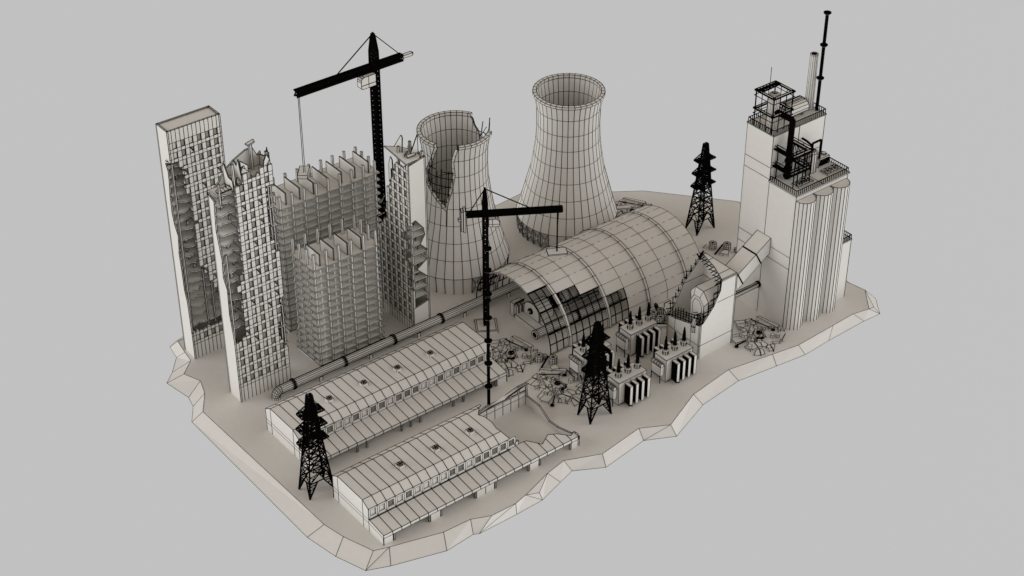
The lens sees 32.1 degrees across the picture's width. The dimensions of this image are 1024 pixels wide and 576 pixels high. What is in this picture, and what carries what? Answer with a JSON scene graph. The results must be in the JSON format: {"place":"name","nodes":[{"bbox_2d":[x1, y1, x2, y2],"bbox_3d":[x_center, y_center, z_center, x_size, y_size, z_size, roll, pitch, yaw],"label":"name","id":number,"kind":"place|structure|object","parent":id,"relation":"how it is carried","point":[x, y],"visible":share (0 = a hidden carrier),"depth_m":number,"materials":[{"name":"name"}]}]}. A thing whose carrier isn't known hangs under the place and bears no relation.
{"place":"outdoors","nodes":[
{"label":"outdoors","id":0,"kind":"place"},
{"bbox_2d":[0,0,1023,575],"label":"sky","id":1,"kind":"structure","parent":0,"point":[893,446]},
{"bbox_2d":[167,191,879,570],"bbox_3d":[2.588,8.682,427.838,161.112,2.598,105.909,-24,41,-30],"label":"ground","id":2,"kind":"structure","parent":0,"point":[229,425],"depth_m":399.26,"materials":[{"name":"ceramic"}]},
{"bbox_2d":[155,105,225,358],"bbox_3d":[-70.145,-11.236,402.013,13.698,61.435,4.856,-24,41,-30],"label":"tower block","id":3,"kind":"structure","parent":2,"relation":"on","point":[191,151],"depth_m":395.12,"materials":[{"name":"concrete"}]},
{"bbox_2d":[207,139,290,401],"bbox_3d":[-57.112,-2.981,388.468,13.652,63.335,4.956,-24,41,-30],"label":"tower block","id":4,"kind":"structure","parent":2,"relation":"on","point":[242,205],"depth_m":386.21,"materials":[{"name":"concrete"}]},
{"bbox_2d":[295,392,332,499],"bbox_3d":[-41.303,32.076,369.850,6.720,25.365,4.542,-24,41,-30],"label":"lattice pylon","id":5,"kind":"object","parent":2,"relation":"on","point":[306,415],"visible":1,"depth_m":368.93,"materials":[{"name":"metal"}]},
{"bbox_2d":[272,146,381,332],"bbox_3d":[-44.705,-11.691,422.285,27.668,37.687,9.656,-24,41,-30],"label":"unfinished building","id":6,"kind":"structure","parent":2,"relation":"on","point":[332,193],"depth_m":414.23,"materials":[{"name":"concrete"}]},
{"bbox_2d":[289,213,384,366],"bbox_3d":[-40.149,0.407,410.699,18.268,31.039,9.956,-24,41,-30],"label":"unfinished building","id":7,"kind":"structure","parent":2,"relation":"on","point":[338,291],"depth_m":407.24,"materials":[{"name":"concrete"}]},
{"bbox_2d":[293,32,412,222],"bbox_3d":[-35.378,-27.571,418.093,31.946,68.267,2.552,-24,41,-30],"label":"tower crane","id":8,"kind":"object","parent":2,"relation":"on","point":[368,75],"visible":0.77,"depth_m":406.89,"materials":[{"name":"metal"}]},
{"bbox_2d":[298,98,304,172],"bbox_3d":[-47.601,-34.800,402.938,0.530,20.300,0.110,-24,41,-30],"label":"hoist rope","id":9,"kind":"object","parent":8,"relation":"hanging from","point":[300,134],"visible":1,"depth_m":402.78,"materials":[{"name":"ceramic"}]},
{"bbox_2d":[297,166,309,178],"bbox_3d":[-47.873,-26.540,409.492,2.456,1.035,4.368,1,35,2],"label":"hanging load","id":10,"kind":"object","parent":9,"relation":"hanging from","point":[302,175],"visible":1,"depth_m":408.58,"materials":[{"name":"ceramic"}]},
{"bbox_2d":[265,322,506,473],"bbox_3d":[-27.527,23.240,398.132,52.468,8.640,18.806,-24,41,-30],"label":"warehouse","id":11,"kind":"structure","parent":2,"relation":"on","point":[378,396],"depth_m":395.85,"materials":[{"name":"ceramic"}]},
{"bbox_2d":[271,281,520,400],"bbox_3d":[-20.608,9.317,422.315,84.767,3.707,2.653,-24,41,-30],"label":"pipeline","id":12,"kind":"object","parent":2,"relation":"on","point":[368,351],"visible":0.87,"depth_m":415.84,"materials":[{"name":"metal"}]},
{"bbox_2d":[377,134,430,327],"bbox_3d":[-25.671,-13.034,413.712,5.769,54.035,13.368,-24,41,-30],"label":"tower block","id":13,"kind":"structure","parent":2,"relation":"on","point":[403,239],"depth_m":412.24,"materials":[{"name":"concrete"}]},
{"bbox_2d":[332,382,579,545],"bbox_3d":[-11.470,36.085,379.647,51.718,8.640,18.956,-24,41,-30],"label":"warehouse","id":14,"kind":"structure","parent":2,"relation":"on","point":[383,497],"depth_m":374.38,"materials":[{"name":"ceramic"}]},
{"bbox_2d":[416,110,508,293],"bbox_3d":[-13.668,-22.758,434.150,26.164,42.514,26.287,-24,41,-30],"label":"cooling tower","id":15,"kind":"structure","parent":2,"relation":"on","point":[454,145],"depth_m":430.63,"materials":[{"name":"concrete"}]},
{"bbox_2d":[474,318,498,333],"bbox_3d":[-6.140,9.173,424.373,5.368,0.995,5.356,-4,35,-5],"label":"crane pad","id":16,"kind":"object","parent":2,"relation":"on","point":[480,327],"visible":0.75,"depth_m":423.61,"materials":[{"name":"concrete"}]},
{"bbox_2d":[483,246,492,404],"bbox_3d":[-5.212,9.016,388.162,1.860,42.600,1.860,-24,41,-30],"label":"ringed mast","id":17,"kind":"object","parent":2,"relation":"on","point":[487,269],"visible":0.96,"depth_m":386.58,"materials":[{"name":"metal"}]},
{"bbox_2d":[490,340,501,348],"bbox_3d":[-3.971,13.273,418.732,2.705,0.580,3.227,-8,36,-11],"label":"concrete slab","id":18,"kind":"structure","parent":2,"relation":"on","point":[494,343],"depth_m":418.63,"materials":[{"name":"concrete"}]},
{"bbox_2d":[493,351,499,358],"bbox_3d":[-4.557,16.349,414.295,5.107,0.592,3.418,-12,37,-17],"label":"concrete slab","id":19,"kind":"structure","parent":2,"relation":"on","point":[497,354],"depth_m":415.10,"materials":[{"name":"concrete"}]},
{"bbox_2d":[498,362,507,369],"bbox_3d":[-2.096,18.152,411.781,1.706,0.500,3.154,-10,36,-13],"label":"concrete chunk","id":20,"kind":"object","parent":2,"relation":"on","point":[503,364],"visible":0.6,"depth_m":412.00,"materials":[{"name":"concrete"}]},
{"bbox_2d":[500,345,507,354],"bbox_3d":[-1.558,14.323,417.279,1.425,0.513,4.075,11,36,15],"label":"concrete slab","id":21,"kind":"structure","parent":2,"relation":"on","point":[504,348],"depth_m":416.91,"materials":[{"name":"concrete"}]},
{"bbox_2d":[504,362,511,368],"bbox_3d":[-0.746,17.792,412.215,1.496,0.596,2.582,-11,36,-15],"label":"concrete chunk","id":22,"kind":"object","parent":2,"relation":"on","point":[509,365],"visible":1,"depth_m":411.83,"materials":[{"name":"concrete"}]},
{"bbox_2d":[458,187,562,325],"bbox_3d":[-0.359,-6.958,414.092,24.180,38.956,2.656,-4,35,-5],"label":"tower crane","id":23,"kind":"object","parent":2,"relation":"on","point":[491,217],"visible":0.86,"depth_m":406.83,"materials":[{"name":"metal"}]},
{"bbox_2d":[556,213,557,251],"bbox_3d":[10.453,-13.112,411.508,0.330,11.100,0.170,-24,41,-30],"label":"hoist rope","id":24,"kind":"object","parent":23,"relation":"hanging from","point":[557,235],"visible":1,"depth_m":412.43,"materials":[{"name":"ceramic"}]},
{"bbox_2d":[546,247,567,255],"bbox_3d":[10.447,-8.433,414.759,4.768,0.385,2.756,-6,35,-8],"label":"hanging load","id":25,"kind":"object","parent":24,"relation":"hanging from","point":[553,252],"visible":1,"depth_m":414.58,"materials":[{"name":"ceramic"}]},
{"bbox_2d":[505,346,515,356],"bbox_3d":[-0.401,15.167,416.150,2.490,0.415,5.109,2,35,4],"label":"concrete slab","id":26,"kind":"structure","parent":2,"relation":"on","point":[507,354],"depth_m":415.77,"materials":[{"name":"grey concrete"}]},
{"bbox_2d":[511,359,517,368],"bbox_3d":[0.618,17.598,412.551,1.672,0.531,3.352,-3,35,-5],"label":"concrete chunk","id":27,"kind":"object","parent":2,"relation":"on","point":[514,364],"visible":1,"depth_m":412.26,"materials":[{"name":"concrete"}]},
{"bbox_2d":[516,365,522,372],"bbox_3d":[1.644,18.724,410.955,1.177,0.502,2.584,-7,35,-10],"label":"concrete slab","id":28,"kind":"structure","parent":2,"relation":"on","point":[519,368],"depth_m":410.86,"materials":[{"name":"concrete"}]},
{"bbox_2d":[511,336,533,348],"bbox_3d":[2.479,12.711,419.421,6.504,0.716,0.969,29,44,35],"label":"concrete beam","id":29,"kind":"structure","parent":2,"relation":"on","point":[523,342],"depth_m":419.11,"materials":[{"name":"concrete"}]},
{"bbox_2d":[526,378,540,387],"bbox_3d":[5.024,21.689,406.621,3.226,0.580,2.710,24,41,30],"label":"concrete slab","id":30,"kind":"structure","parent":2,"relation":"on","point":[532,382],"depth_m":406.45,"materials":[{"name":"concrete"}]},
{"bbox_2d":[534,352,542,362],"bbox_3d":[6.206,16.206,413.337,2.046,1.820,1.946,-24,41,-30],"label":"steel drum","id":31,"kind":"object","parent":2,"relation":"on","point":[538,357],"visible":1,"depth_m":412.78,"materials":[{"name":"metal"}]},
{"bbox_2d":[537,386,553,403],"bbox_3d":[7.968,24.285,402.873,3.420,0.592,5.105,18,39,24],"label":"concrete slab","id":32,"kind":"structure","parent":2,"relation":"on","point":[544,398],"depth_m":402.19,"materials":[{"name":"concrete"}]},
{"bbox_2d":[542,379,552,387],"bbox_3d":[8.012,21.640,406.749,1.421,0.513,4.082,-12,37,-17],"label":"concrete slab","id":33,"kind":"structure","parent":2,"relation":"on","point":[546,382],"depth_m":406.53,"materials":[{"name":"concrete"}]},
{"bbox_2d":[539,368,566,372],"bbox_3d":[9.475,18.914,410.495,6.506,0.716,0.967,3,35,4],"label":"concrete beam","id":34,"kind":"structure","parent":2,"relation":"on","point":[563,370],"depth_m":410.21,"materials":[{"name":"concrete"}]},
{"bbox_2d":[549,354,557,364],"bbox_3d":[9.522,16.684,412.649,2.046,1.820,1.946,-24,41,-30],"label":"steel drum","id":35,"kind":"object","parent":2,"relation":"on","point":[553,359],"visible":1,"depth_m":412.10,"materials":[{"name":"metal"}]},
{"bbox_2d":[550,364,559,369],"bbox_3d":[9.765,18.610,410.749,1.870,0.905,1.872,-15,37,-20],"label":"concrete slab","id":36,"kind":"object","parent":2,"relation":"on","point":[554,367],"depth_m":410.45,"materials":[{"name":"concrete"}]},
{"bbox_2d":[551,377,563,388],"bbox_3d":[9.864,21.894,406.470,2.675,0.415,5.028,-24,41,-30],"label":"concrete slab","id":37,"kind":"structure","parent":2,"relation":"on","point":[557,386],"depth_m":405.81,"materials":[{"name":"concrete"}]},
{"bbox_2d":[510,286,606,329],"bbox_3d":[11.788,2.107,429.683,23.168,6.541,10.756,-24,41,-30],"label":"turbine generator","id":38,"kind":"object","parent":2,"relation":"on","point":[526,314],"visible":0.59,"depth_m":426.31,"materials":[{"name":"metal"}]},
{"bbox_2d":[557,394,570,401],"bbox_3d":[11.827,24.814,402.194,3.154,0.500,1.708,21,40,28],"label":"concrete chunk","id":39,"kind":"object","parent":2,"relation":"on","point":[562,395],"visible":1,"depth_m":402.23,"materials":[{"name":"concrete"}]},
{"bbox_2d":[516,73,616,246],"bbox_3d":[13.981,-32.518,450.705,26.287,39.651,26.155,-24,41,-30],"label":"cooling tower","id":40,"kind":"structure","parent":2,"relation":"on","point":[567,170],"depth_m":445.63,"materials":[{"name":"concrete"}]},
{"bbox_2d":[561,392,572,396],"bbox_3d":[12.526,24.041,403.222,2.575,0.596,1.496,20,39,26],"label":"concrete chunk","id":41,"kind":"object","parent":2,"relation":"on","point":[568,394],"visible":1,"depth_m":402.97,"materials":[{"name":"concrete"}]},
{"bbox_2d":[568,389,575,394],"bbox_3d":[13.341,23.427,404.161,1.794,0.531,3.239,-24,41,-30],"label":"concrete chunk","id":42,"kind":"object","parent":2,"relation":"on","point":[571,391],"visible":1,"depth_m":403.97,"materials":[{"name":"concrete"}]},
{"bbox_2d":[571,398,578,406],"bbox_3d":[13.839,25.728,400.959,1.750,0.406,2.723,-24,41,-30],"label":"concrete shard","id":43,"kind":"object","parent":2,"relation":"on","point":[574,402],"visible":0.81,"depth_m":400.70,"materials":[{"name":"concrete"}]},
{"bbox_2d":[531,292,621,339],"bbox_3d":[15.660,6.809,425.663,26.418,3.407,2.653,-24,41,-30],"label":"pipeline","id":44,"kind":"object","parent":2,"relation":"on","point":[538,333],"visible":0.76,"depth_m":424.15,"materials":[{"name":"metal"}]},
{"bbox_2d":[476,205,699,354],"bbox_3d":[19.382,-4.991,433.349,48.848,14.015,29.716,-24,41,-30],"label":"arched hall","id":45,"kind":"structure","parent":2,"relation":"on","point":[642,256],"depth_m":428.35,"materials":[{"name":"metal"}]},
{"bbox_2d":[569,324,614,378],"bbox_3d":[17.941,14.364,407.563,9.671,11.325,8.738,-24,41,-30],"label":"transformer","id":46,"kind":"object","parent":2,"relation":"on","point":[578,361],"visible":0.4,"depth_m":406.84,"materials":[{"name":"metal"}]},
{"bbox_2d":[577,321,611,424],"bbox_3d":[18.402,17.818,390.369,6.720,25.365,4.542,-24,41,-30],"label":"lattice pylon","id":47,"kind":"object","parent":2,"relation":"on","point":[593,355],"visible":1,"depth_m":389.67,"materials":[{"name":"metal"}]},
{"bbox_2d":[603,335,650,406],"bbox_3d":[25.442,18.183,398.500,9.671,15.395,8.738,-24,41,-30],"label":"transformer","id":48,"kind":"object","parent":2,"relation":"on","point":[628,383],"visible":0.95,"depth_m":398.91,"materials":[{"name":"metal"}]},
{"bbox_2d":[617,204,637,210],"bbox_3d":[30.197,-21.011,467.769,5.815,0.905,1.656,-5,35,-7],"label":"concrete slab","id":49,"kind":"structure","parent":2,"relation":"on","point":[624,207],"depth_m":467.19,"materials":[{"name":"concrete"}]},
{"bbox_2d":[623,197,645,204],"bbox_3d":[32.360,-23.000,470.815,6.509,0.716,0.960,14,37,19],"label":"concrete beam","id":50,"kind":"structure","parent":2,"relation":"on","point":[633,200],"depth_m":470.47,"materials":[{"name":"concrete"}]},
{"bbox_2d":[615,302,660,357],"bbox_3d":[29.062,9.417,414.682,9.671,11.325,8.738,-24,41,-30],"label":"transformer","id":51,"kind":"object","parent":2,"relation":"on","point":[646,329],"visible":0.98,"depth_m":414.02,"materials":[{"name":"metal"}]},
{"bbox_2d":[650,310,657,319],"bbox_3d":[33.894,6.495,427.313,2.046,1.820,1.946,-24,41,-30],"label":"steel drum","id":52,"kind":"object","parent":2,"relation":"on","point":[654,313],"visible":0.68,"depth_m":426.64,"materials":[{"name":"metal"}]},
{"bbox_2d":[656,314,664,322],"bbox_3d":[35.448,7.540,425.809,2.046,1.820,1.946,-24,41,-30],"label":"steel drum","id":53,"kind":"object","parent":2,"relation":"on","point":[660,318],"visible":0.95,"depth_m":425.21,"materials":[{"name":"metal"}]},
{"bbox_2d":[657,307,663,313],"bbox_3d":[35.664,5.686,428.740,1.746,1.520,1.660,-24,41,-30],"label":"steel drum","id":54,"kind":"object","parent":2,"relation":"on","point":[660,310],"visible":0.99,"depth_m":428.16,"materials":[{"name":"metal"}]},
{"bbox_2d":[657,324,666,327],"bbox_3d":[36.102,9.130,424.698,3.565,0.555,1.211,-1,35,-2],"label":"concrete slab","id":55,"kind":"structure","parent":2,"relation":"on","point":[662,325],"depth_m":424.56,"materials":[{"name":"concrete"}]},
{"bbox_2d":[650,327,696,382],"bbox_3d":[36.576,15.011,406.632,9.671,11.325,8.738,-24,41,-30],"label":"transformer","id":56,"kind":"object","parent":2,"relation":"on","point":[674,360],"visible":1,"depth_m":405.93,"materials":[{"name":"metal"}]},
{"bbox_2d":[663,250,737,359],"bbox_3d":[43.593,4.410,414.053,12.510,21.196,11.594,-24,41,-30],"label":"boiler house","id":57,"kind":"structure","parent":2,"relation":"on","point":[702,309],"depth_m":412.75,"materials":[{"name":"concrete"}]},
{"bbox_2d":[726,230,770,297],"bbox_3d":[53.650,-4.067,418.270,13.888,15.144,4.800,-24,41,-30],"label":"conveyor gallery","id":58,"kind":"object","parent":57,"relation":"attached to","point":[748,257],"visible":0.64,"depth_m":416.83,"materials":[{"name":"metal"}]},
{"bbox_2d":[685,142,715,235],"bbox_3d":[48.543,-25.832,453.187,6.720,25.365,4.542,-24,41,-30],"label":"lattice pylon","id":59,"kind":"object","parent":2,"relation":"on","point":[702,173],"visible":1,"depth_m":452.72,"materials":[{"name":"metal"}]},
{"bbox_2d":[709,240,716,249],"bbox_3d":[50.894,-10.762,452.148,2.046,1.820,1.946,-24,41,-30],"label":"steel drum","id":60,"kind":"object","parent":2,"relation":"on","point":[712,244],"visible":1,"depth_m":451.66,"materials":[{"name":"metal"}]},
{"bbox_2d":[719,250,728,256],"bbox_3d":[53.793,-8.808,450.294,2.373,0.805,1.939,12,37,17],"label":"concrete slab","id":61,"kind":"structure","parent":2,"relation":"on","point":[724,253],"depth_m":449.87,"materials":[{"name":"concrete"}]},
{"bbox_2d":[723,241,730,250],"bbox_3d":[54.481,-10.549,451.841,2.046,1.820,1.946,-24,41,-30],"label":"steel drum","id":62,"kind":"object","parent":2,"relation":"on","point":[726,245],"visible":1,"depth_m":451.28,"materials":[{"name":"metal"}]},
{"bbox_2d":[732,331,747,344],"bbox_3d":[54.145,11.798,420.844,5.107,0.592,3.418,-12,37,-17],"label":"concrete slab","id":63,"kind":"structure","parent":2,"relation":"on","point":[736,338],"depth_m":420.58,"materials":[{"name":"concrete"}]},
{"bbox_2d":[734,320,747,328],"bbox_3d":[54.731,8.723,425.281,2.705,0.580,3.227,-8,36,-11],"label":"concrete slab","id":64,"kind":"structure","parent":2,"relation":"on","point":[741,323],"depth_m":425.27,"materials":[{"name":"concrete"}]},
{"bbox_2d":[748,325,754,333],"bbox_3d":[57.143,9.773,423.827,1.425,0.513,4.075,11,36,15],"label":"concrete slab","id":65,"kind":"structure","parent":2,"relation":"on","point":[751,328],"depth_m":423.44,"materials":[{"name":"concrete"}]},
{"bbox_2d":[748,342,757,350],"bbox_3d":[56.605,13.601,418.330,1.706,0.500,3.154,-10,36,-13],"label":"concrete chunk","id":66,"kind":"object","parent":2,"relation":"on","point":[754,346],"visible":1,"depth_m":418.02,"materials":[{"name":"concrete"}]},
{"bbox_2d":[754,349,760,355],"bbox_3d":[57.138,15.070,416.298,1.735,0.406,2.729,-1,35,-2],"label":"concrete shard","id":67,"kind":"object","parent":2,"relation":"on","point":[757,352],"visible":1,"depth_m":415.77,"materials":[{"name":"concrete"}]},
{"bbox_2d":[753,327,762,337],"bbox_3d":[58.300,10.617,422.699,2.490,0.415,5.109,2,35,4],"label":"concrete slab","id":68,"kind":"structure","parent":2,"relation":"on","point":[755,334],"depth_m":421.97,"materials":[{"name":"concrete"}]},
{"bbox_2d":[761,339,767,347],"bbox_3d":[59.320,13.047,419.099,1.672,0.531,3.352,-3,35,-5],"label":"concrete chunk","id":69,"kind":"object","parent":2,"relation":"on","point":[764,344],"visible":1,"depth_m":418.65,"materials":[{"name":"concrete"}]},
{"bbox_2d":[756,316,779,328],"bbox_3d":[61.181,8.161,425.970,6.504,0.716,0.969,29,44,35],"label":"concrete beam","id":70,"kind":"structure","parent":2,"relation":"on","point":[773,324],"depth_m":425.68,"materials":[{"name":"concrete"}]},
{"bbox_2d":[767,344,773,351],"bbox_3d":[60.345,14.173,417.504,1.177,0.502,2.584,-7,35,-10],"label":"concrete slab","id":71,"kind":"structure","parent":2,"relation":"on","point":[769,348],"depth_m":417.26,"materials":[{"name":"concrete"}]},
{"bbox_2d":[736,10,851,329],"bbox_3d":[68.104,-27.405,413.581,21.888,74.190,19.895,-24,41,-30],"label":"silo plant","id":72,"kind":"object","parent":2,"relation":"on","point":[795,192],"visible":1,"depth_m":411.64,"materials":[{"name":"ceramic"}]},
{"bbox_3d":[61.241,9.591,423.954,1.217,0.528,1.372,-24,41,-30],"label":"concrete chip","id":73,"kind":"object","parent":2,"relation":"on","visible":0},
{"bbox_2d":[751,319,771,328],"bbox_3d":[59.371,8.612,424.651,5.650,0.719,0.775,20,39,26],"label":"steel rod","id":74,"kind":"object","parent":73,"relation":"on","point":[769,327],"visible":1,"depth_m":424.40,"materials":[{"name":"metal"}]},
{"bbox_3d":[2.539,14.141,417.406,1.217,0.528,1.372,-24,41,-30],"label":"concrete chip","id":75,"kind":"object","parent":2,"relation":"on","visible":0},
{"bbox_2d":[505,339,524,348],"bbox_3d":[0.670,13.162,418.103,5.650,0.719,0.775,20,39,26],"label":"steel rod","id":76,"kind":"object","parent":75,"relation":"on","point":[523,347],"visible":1,"depth_m":417.83,"materials":[{"name":"metal"}]},
{"bbox_3d":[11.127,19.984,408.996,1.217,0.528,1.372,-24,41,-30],"label":"concrete chip","id":77,"kind":"object","parent":2,"relation":"on","visible":0},
{"bbox_2d":[539,372,562,374],"bbox_3d":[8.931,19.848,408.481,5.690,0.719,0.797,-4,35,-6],"label":"steel rod","id":78,"kind":"object","parent":77,"relation":"on","point":[561,373],"visible":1,"depth_m":408.47,"materials":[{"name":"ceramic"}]}
]}

